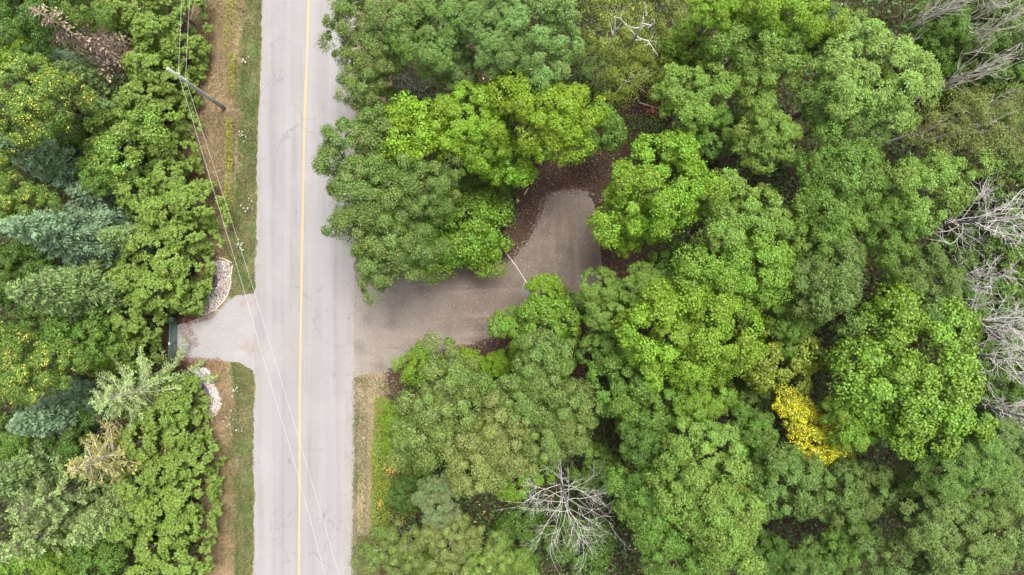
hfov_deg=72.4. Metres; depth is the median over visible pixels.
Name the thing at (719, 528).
maple tree
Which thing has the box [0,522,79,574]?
maple tree
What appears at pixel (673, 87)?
maple tree
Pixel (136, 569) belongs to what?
cedar tree
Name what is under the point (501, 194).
shrub
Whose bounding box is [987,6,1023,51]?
dead tree
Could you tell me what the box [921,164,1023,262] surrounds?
dead tree
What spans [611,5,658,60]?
dead tree
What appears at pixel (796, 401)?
shrub
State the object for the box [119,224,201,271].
cedar tree
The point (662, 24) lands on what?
birch tree
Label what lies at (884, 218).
maple tree
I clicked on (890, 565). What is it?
maple tree
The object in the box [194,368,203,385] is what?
boulder
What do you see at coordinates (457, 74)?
ash tree
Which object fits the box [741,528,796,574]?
maple tree
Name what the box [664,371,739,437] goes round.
maple tree
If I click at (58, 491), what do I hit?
spruce tree
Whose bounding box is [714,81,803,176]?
maple tree
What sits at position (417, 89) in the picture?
dead shrub
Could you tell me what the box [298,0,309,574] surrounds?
line
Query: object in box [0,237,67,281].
young tree
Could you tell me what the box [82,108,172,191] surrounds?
young tree
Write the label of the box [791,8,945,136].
ash tree
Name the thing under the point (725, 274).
maple tree
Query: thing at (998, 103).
dead tree
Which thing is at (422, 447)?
aspen tree
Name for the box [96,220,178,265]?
spruce tree
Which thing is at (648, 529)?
maple tree
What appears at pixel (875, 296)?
young tree
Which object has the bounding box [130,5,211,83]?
young tree
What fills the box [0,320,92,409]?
maple tree
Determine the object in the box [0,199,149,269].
spruce tree
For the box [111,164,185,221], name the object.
cedar tree
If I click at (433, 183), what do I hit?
aspen tree
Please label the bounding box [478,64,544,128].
ash tree
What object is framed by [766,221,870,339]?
maple tree
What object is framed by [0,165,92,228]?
maple tree
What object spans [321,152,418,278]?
aspen tree
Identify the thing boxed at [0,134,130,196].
spruce tree
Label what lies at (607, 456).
young tree
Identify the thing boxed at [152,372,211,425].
cedar tree
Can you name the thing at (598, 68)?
birch tree
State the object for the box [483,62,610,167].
maple tree
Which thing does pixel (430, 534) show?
aspen tree
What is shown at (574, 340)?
young tree
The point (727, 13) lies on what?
maple tree
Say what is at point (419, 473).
shrub
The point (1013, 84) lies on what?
maple tree
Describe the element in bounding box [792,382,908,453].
maple tree
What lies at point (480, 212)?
tree
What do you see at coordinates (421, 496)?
ash tree
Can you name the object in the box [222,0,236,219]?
goldenrod patches
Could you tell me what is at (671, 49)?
young tree
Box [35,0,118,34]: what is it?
maple tree
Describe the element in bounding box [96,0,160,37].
spruce tree
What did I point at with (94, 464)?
spruce tree
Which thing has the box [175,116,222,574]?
fallen needles
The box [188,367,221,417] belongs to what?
cream pebbles
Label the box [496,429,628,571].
dead tree
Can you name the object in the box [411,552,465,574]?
young tree
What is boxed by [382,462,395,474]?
seedling
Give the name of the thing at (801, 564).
maple tree
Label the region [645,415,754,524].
maple tree
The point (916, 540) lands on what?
maple tree
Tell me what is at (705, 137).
maple tree
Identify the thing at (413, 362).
shrub
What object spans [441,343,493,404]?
shrub
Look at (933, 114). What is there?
birch tree
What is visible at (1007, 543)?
maple tree
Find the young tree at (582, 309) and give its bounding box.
[556,287,591,324]
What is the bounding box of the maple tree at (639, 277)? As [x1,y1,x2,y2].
[611,260,686,334]
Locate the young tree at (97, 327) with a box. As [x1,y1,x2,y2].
[36,305,121,374]
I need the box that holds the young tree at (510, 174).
[468,133,538,188]
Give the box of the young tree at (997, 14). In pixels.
[933,0,1017,46]
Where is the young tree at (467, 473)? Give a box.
[443,455,484,498]
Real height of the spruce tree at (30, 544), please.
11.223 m
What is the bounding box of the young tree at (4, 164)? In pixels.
[0,131,25,180]
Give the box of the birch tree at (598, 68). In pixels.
[566,37,632,94]
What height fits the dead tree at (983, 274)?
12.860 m
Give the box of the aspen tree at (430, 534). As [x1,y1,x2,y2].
[415,507,485,574]
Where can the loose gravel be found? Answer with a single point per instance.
(539, 214)
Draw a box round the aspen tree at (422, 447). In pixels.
[383,329,494,474]
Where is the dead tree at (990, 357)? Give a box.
[924,316,1023,405]
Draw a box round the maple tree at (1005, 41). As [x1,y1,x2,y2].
[951,13,1023,96]
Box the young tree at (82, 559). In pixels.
[65,537,129,574]
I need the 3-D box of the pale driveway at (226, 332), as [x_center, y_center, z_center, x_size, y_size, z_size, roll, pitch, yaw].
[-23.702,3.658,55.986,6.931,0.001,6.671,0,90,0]
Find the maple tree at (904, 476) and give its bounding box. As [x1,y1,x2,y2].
[857,452,964,534]
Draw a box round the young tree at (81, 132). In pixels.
[45,90,113,153]
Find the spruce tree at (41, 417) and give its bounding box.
[5,373,123,439]
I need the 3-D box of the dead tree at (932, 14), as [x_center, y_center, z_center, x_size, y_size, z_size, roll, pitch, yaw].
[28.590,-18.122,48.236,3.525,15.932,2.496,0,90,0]
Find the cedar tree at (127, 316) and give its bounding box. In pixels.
[71,312,145,357]
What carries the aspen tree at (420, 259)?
on the forest floor
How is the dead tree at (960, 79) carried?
on the forest floor
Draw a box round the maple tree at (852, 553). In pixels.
[795,503,870,574]
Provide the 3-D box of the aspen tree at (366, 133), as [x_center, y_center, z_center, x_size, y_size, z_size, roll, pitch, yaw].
[-9.322,-7.877,49.590,6.867,13.130,8.324,-32,90,0]
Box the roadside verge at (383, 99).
[352,0,391,574]
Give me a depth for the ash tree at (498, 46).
42.85 m
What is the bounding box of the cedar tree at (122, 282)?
[107,255,168,313]
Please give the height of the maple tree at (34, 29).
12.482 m
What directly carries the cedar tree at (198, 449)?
on the forest floor
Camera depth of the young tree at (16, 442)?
49.54 m
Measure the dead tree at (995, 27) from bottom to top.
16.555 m
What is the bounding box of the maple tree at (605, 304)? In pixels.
[575,265,631,336]
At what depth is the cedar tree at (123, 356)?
52.02 m
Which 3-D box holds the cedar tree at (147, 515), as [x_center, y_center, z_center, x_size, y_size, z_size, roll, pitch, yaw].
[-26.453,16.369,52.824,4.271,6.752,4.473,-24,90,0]
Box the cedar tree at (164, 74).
[144,66,203,115]
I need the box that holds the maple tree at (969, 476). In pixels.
[867,418,1023,509]
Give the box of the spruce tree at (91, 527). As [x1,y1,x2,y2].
[63,477,163,547]
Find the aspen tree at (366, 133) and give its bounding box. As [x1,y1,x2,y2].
[311,102,430,215]
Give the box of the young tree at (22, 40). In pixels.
[0,18,39,64]
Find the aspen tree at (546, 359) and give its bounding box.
[484,326,579,431]
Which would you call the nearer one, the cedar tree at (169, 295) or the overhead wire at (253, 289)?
the overhead wire at (253, 289)
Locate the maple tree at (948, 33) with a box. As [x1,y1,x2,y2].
[893,0,976,75]
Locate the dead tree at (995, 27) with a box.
[953,1,1023,56]
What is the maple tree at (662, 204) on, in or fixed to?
on the forest floor
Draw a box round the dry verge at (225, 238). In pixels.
[174,0,261,574]
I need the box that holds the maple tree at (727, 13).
[677,0,761,62]
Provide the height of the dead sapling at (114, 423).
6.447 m
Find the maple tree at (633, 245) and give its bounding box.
[600,181,660,258]
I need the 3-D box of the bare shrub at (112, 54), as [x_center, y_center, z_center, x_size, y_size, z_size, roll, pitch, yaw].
[-29.389,-17.194,50.006,6.048,14.081,5.969,0,90,0]
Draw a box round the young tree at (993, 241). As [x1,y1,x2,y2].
[946,181,1023,265]
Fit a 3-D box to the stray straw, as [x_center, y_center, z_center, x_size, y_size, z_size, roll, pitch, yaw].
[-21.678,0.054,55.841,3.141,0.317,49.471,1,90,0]
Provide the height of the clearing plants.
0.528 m
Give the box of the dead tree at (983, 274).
[928,249,1022,296]
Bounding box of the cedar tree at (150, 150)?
[143,128,203,177]
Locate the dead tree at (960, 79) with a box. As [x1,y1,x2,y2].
[898,41,1023,108]
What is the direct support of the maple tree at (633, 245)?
on the forest floor
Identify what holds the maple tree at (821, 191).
on the forest floor
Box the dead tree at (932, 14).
[863,0,983,57]
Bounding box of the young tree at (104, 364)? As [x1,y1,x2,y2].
[70,340,112,377]
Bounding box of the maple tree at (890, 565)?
[829,513,940,574]
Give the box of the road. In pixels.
[257,0,352,574]
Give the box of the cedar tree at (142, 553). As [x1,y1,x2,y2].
[133,512,195,566]
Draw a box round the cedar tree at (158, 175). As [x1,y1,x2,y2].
[150,151,205,209]
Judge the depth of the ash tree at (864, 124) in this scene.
43.65 m
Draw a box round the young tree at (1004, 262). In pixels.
[981,235,1023,312]
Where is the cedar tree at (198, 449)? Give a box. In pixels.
[161,427,227,481]
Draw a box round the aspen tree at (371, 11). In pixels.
[314,0,437,66]
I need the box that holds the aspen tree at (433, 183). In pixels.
[359,151,465,231]
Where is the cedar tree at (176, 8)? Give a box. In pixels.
[141,0,212,47]
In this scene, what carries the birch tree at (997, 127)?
on the forest floor
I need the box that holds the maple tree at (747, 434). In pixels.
[718,399,779,472]
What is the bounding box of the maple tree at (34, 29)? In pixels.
[0,0,106,65]
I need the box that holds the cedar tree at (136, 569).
[122,535,198,574]
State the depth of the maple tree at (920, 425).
42.26 m
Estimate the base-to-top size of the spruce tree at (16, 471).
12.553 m
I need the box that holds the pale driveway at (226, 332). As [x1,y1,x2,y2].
[173,293,255,373]
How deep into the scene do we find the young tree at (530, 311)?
48.14 m
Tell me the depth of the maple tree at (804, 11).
41.47 m
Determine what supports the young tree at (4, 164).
on the forest floor
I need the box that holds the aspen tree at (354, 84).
[331,27,409,113]
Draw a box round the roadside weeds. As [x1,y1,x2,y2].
[369,395,418,531]
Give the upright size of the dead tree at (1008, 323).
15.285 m
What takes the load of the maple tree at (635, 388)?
on the forest floor
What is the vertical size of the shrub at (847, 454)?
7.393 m
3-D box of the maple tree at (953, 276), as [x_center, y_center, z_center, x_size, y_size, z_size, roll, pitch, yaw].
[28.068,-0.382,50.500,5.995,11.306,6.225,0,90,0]
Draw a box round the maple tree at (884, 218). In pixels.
[855,194,930,282]
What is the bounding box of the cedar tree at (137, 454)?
[117,399,184,464]
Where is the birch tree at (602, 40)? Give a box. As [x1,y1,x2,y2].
[579,0,659,81]
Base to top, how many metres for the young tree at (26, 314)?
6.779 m
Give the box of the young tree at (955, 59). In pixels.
[917,42,993,103]
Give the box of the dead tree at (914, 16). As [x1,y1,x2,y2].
[894,1,933,29]
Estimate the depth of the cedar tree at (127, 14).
50.64 m
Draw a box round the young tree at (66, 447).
[41,407,106,466]
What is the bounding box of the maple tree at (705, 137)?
[683,106,758,158]
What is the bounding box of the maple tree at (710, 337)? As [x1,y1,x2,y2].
[611,275,767,393]
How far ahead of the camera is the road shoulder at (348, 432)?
55.98 m
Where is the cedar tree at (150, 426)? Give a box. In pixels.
[137,381,208,441]
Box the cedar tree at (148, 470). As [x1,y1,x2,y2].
[140,436,208,487]
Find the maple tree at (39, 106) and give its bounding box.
[0,49,101,163]
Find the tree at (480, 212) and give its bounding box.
[410,187,517,269]
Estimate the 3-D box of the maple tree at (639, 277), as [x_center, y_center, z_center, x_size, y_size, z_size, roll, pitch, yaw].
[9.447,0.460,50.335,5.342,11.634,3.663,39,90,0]
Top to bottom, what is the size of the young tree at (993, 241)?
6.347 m
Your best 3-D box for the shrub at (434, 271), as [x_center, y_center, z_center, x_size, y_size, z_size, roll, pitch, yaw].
[-5.879,-3.018,53.422,5.075,5.288,6.182,19,90,0]
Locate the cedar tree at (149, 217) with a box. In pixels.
[135,190,209,242]
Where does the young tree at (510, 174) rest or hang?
on the forest floor
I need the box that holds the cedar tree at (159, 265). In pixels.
[149,232,215,293]
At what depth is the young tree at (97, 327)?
48.94 m
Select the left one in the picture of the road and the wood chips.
the road
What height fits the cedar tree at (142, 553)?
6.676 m
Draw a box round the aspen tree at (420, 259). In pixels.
[349,214,452,307]
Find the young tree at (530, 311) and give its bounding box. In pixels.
[509,293,581,370]
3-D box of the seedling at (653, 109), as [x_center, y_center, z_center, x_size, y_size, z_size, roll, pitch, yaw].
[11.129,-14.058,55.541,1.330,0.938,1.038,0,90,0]
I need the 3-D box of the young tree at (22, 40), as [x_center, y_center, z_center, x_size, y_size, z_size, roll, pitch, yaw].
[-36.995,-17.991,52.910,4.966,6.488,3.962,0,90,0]
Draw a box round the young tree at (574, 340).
[529,319,579,377]
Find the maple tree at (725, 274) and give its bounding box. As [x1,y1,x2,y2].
[670,223,799,324]
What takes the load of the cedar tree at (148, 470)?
on the forest floor
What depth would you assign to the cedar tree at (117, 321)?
51.21 m
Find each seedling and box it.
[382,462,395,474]
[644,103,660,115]
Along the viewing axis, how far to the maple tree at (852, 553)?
46.13 m
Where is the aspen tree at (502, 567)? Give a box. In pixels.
[458,529,538,574]
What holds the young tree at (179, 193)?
on the forest floor
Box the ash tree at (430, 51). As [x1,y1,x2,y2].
[383,0,488,81]
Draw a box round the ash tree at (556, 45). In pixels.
[473,0,584,95]
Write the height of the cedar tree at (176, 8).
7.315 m
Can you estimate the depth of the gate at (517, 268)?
52.18 m
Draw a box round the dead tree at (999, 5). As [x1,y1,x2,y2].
[938,0,1018,38]
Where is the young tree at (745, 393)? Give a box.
[717,365,780,420]
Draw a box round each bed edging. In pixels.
[202,386,209,395]
[211,275,217,290]
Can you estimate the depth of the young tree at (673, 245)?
50.48 m
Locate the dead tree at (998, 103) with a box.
[942,78,1023,123]
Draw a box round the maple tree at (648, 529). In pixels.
[601,463,693,561]
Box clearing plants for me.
[508,95,671,360]
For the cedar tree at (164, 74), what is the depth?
52.14 m
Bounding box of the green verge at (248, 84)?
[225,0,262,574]
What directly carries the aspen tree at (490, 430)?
on the forest floor
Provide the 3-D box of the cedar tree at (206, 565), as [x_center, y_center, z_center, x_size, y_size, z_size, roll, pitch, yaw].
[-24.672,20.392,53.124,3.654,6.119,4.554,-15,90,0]
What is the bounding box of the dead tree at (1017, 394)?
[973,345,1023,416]
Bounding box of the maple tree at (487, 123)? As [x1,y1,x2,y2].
[406,80,509,157]
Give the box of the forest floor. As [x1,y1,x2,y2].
[0,0,1023,574]
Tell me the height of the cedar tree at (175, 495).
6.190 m
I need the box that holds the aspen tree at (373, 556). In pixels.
[348,519,437,574]
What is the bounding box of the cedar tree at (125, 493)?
[113,451,176,505]
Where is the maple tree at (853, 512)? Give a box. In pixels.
[798,457,901,539]
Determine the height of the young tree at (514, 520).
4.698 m
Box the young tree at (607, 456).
[565,441,621,495]
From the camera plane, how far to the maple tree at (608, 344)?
47.39 m
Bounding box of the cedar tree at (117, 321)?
[109,301,172,345]
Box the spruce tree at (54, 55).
[27,45,95,93]
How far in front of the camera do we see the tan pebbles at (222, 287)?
55.89 m
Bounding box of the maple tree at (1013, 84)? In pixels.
[962,62,1023,129]
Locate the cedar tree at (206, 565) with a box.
[160,521,216,574]
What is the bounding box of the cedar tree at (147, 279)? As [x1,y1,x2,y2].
[131,267,213,317]
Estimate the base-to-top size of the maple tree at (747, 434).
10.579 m
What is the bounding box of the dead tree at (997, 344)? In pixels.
[978,307,1023,387]
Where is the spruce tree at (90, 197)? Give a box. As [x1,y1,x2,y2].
[65,181,139,219]
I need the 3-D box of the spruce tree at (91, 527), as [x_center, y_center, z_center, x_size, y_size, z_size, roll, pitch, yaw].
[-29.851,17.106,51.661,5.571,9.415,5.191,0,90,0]
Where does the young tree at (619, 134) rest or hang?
on the forest floor
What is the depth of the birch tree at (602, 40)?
49.84 m
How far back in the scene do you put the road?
55.98 m
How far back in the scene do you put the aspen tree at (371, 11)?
44.83 m
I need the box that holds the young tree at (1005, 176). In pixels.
[978,137,1023,213]
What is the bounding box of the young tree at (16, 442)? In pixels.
[0,414,45,467]
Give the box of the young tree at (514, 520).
[493,501,553,574]
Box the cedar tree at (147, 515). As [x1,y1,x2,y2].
[131,467,202,528]
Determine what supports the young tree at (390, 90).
on the forest floor
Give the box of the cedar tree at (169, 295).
[163,276,212,317]
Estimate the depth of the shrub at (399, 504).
53.88 m
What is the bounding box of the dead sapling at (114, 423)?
[89,406,131,436]
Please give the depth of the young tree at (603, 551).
52.72 m
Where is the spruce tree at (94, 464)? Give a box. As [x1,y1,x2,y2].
[63,405,196,484]
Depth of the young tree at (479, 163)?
45.91 m
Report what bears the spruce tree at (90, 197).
on the forest floor
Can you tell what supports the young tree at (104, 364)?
on the forest floor
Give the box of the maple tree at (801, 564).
[763,524,844,574]
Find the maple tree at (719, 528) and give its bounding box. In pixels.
[664,469,769,574]
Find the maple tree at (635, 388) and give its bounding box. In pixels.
[585,346,690,439]
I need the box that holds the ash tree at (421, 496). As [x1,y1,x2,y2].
[410,470,460,530]
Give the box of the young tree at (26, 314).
[0,301,68,361]
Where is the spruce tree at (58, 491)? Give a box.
[4,436,135,527]
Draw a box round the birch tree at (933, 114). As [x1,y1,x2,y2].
[882,83,993,163]
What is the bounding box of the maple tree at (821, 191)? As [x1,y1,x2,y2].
[764,118,888,243]
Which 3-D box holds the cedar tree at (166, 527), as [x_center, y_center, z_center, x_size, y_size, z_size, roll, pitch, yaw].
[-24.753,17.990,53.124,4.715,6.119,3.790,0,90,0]
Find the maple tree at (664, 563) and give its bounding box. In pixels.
[640,523,716,574]
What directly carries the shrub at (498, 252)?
on the forest floor
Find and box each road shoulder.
[252,0,264,574]
[344,11,357,574]
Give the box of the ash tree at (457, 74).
[424,34,479,103]
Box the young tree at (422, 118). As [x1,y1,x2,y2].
[374,89,480,173]
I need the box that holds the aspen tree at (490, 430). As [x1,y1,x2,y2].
[437,386,542,498]
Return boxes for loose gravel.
[344,190,600,375]
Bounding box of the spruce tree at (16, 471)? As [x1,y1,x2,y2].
[0,431,110,504]
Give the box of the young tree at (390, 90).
[358,70,411,140]
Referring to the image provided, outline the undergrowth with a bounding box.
[0,0,1023,574]
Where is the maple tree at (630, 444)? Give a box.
[613,397,680,507]
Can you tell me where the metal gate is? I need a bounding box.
[168,317,178,366]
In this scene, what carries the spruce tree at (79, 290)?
on the forest floor
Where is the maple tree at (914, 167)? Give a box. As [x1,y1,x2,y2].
[868,146,1000,235]
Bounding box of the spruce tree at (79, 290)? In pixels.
[4,251,164,334]
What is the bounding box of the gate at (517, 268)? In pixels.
[503,249,528,295]
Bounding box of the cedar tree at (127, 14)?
[97,0,172,51]
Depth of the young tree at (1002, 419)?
51.55 m
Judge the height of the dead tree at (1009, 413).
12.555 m
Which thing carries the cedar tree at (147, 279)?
on the forest floor
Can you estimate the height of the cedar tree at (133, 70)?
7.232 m
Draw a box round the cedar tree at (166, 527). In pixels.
[155,498,223,549]
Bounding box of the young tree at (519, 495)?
[492,454,557,503]
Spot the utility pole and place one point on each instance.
(207, 96)
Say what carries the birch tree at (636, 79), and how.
on the forest floor
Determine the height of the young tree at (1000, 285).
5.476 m
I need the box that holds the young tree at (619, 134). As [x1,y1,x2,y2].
[562,101,627,158]
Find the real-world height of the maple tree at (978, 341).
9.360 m
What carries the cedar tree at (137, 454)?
on the forest floor
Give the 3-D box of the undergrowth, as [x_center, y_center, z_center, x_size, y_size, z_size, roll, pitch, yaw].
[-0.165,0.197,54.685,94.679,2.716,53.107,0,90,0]
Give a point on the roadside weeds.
(385, 517)
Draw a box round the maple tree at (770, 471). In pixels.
[739,429,861,521]
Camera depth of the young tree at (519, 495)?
52.44 m
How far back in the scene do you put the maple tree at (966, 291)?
49.35 m
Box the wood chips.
[376,95,670,398]
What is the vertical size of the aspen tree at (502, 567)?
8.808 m
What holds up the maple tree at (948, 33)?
on the forest floor
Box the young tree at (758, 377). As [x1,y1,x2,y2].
[727,314,831,397]
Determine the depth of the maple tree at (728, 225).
43.98 m
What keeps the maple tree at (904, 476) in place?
on the forest floor
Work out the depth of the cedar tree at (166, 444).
52.52 m
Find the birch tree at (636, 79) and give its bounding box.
[593,35,679,113]
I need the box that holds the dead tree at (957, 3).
[891,0,972,43]
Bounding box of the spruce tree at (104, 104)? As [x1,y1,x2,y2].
[71,95,138,141]
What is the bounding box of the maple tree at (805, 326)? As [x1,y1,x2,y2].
[763,289,823,357]
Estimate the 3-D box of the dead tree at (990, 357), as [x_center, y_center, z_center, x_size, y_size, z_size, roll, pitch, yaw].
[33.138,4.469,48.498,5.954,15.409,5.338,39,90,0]
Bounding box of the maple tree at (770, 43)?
[705,10,827,100]
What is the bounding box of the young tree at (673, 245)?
[647,235,716,290]
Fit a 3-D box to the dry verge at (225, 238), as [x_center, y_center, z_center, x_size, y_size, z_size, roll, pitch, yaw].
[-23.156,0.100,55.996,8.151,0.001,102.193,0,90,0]
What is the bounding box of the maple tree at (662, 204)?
[584,130,735,250]
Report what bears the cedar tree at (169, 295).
on the forest floor
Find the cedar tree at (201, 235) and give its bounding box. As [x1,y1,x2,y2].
[156,212,225,262]
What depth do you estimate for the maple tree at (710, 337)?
42.93 m
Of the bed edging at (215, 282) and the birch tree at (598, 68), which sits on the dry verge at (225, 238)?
the bed edging at (215, 282)
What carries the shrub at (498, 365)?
on the forest floor
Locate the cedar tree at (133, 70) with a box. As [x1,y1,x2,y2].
[120,45,192,111]
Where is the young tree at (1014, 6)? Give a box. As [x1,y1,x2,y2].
[992,0,1023,42]
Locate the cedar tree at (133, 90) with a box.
[111,78,192,143]
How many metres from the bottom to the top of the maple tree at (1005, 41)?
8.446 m
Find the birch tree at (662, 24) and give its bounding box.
[646,0,721,62]
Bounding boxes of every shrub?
[378,401,416,452]
[381,473,431,515]
[389,339,441,387]
[395,65,434,100]
[400,206,464,286]
[401,450,438,483]
[435,153,480,204]
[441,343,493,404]
[459,216,514,278]
[468,173,514,227]
[481,347,516,378]
[763,383,817,435]
[775,401,851,467]
[801,438,858,479]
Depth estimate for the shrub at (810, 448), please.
46.86 m
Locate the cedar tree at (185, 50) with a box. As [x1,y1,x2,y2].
[153,31,210,82]
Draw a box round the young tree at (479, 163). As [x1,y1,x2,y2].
[454,126,513,174]
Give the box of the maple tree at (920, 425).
[825,280,1000,464]
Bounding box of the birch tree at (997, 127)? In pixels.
[913,83,1023,162]
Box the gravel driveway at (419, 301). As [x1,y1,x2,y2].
[352,189,601,376]
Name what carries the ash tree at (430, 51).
on the forest floor
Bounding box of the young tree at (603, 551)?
[534,504,615,574]
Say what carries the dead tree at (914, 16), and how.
on the forest floor
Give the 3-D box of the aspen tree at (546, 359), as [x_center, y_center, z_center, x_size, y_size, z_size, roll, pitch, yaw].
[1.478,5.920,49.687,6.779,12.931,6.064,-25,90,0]
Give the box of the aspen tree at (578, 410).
[518,376,607,465]
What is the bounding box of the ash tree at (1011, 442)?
[935,417,1023,488]
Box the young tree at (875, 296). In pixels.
[839,277,919,326]
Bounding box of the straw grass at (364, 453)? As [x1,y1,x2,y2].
[184,0,384,574]
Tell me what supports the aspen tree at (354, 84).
on the forest floor
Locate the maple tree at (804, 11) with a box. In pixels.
[724,0,850,68]
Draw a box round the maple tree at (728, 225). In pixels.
[690,167,813,254]
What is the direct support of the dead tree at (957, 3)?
on the forest floor
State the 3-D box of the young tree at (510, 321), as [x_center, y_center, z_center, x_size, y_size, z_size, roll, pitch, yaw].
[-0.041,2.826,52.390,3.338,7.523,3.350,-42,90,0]
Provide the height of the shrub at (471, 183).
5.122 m
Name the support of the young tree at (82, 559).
on the forest floor
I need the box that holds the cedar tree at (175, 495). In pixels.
[161,460,224,517]
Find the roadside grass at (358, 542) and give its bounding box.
[353,377,400,574]
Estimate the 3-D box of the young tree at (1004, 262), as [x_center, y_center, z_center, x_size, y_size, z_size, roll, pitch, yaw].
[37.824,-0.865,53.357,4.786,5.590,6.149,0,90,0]
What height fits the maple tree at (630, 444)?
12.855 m
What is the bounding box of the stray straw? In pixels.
[223,0,263,574]
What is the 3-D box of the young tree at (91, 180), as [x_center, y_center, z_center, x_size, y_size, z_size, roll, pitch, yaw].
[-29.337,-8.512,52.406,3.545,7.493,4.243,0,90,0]
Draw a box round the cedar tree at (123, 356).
[100,321,163,374]
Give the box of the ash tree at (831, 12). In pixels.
[777,1,860,80]
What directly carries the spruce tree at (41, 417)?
on the forest floor
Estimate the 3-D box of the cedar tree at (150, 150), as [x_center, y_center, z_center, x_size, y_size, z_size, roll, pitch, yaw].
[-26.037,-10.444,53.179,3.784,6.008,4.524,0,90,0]
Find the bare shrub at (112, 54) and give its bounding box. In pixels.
[28,2,158,85]
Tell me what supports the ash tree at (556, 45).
on the forest floor
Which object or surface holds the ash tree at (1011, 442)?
on the forest floor
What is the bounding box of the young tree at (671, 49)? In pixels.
[660,14,721,85]
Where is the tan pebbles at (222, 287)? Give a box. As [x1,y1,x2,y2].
[200,259,231,313]
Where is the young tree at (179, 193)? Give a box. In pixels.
[165,176,232,232]
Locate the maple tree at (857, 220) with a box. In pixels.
[773,196,879,267]
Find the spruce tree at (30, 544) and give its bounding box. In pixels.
[0,471,122,566]
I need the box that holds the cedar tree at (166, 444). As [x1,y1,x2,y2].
[157,403,212,451]
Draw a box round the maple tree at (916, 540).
[869,488,992,574]
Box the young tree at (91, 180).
[74,143,128,197]
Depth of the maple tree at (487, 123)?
44.74 m
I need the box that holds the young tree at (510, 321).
[486,304,527,348]
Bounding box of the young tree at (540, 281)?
[524,272,564,320]
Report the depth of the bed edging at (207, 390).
55.78 m
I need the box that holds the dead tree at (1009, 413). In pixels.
[946,390,1023,433]
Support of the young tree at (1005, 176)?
on the forest floor
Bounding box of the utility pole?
[166,67,225,109]
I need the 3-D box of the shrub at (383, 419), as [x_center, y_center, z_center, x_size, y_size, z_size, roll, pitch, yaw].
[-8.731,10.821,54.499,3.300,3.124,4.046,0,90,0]
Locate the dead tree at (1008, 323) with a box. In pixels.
[955,262,1023,361]
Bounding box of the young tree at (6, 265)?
[0,245,25,307]
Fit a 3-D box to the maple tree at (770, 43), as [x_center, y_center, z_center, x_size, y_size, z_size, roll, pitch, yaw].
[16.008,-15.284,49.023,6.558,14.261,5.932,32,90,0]
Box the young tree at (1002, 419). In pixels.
[975,405,1023,460]
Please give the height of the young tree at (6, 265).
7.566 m
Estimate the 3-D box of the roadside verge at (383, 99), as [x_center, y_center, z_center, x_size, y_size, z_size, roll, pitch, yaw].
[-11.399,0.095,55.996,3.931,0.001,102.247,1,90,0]
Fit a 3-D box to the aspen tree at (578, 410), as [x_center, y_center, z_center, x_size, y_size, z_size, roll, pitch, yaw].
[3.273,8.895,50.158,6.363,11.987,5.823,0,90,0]
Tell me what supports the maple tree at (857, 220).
on the forest floor
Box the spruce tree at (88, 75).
[52,58,133,103]
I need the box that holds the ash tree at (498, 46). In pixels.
[458,0,535,81]
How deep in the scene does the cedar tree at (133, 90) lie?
50.64 m
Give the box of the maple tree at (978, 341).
[896,302,995,354]
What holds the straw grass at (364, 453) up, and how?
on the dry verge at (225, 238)
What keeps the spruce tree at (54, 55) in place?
on the forest floor
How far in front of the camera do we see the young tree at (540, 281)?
48.92 m
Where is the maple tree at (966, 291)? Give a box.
[925,278,999,329]
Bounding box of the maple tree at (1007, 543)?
[917,474,1023,574]
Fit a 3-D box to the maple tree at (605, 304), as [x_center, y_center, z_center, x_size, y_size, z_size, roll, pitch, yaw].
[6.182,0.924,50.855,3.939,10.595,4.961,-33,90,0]
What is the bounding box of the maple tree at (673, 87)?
[649,55,749,134]
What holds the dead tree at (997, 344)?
on the forest floor
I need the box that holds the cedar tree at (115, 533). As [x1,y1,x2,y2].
[104,485,164,548]
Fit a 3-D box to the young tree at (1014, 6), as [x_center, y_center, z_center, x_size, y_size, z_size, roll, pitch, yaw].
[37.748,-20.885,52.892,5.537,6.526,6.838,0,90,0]
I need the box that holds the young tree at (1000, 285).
[961,270,1023,334]
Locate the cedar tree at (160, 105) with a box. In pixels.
[141,94,203,142]
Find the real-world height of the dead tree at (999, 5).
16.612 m
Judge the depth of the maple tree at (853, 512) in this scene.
45.93 m
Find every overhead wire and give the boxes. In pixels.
[178,0,324,573]
[185,0,338,573]
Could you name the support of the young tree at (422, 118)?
on the forest floor
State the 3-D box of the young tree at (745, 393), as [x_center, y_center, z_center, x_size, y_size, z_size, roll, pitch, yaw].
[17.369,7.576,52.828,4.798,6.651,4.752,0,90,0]
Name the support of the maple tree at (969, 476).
on the forest floor
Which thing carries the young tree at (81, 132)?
on the forest floor
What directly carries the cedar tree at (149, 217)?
on the forest floor
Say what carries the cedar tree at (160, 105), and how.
on the forest floor
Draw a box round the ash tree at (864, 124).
[777,69,898,164]
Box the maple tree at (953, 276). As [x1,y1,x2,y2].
[862,238,977,323]
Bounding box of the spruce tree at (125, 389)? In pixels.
[88,335,217,431]
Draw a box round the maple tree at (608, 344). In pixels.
[575,323,642,378]
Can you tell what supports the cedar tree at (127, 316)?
on the forest floor

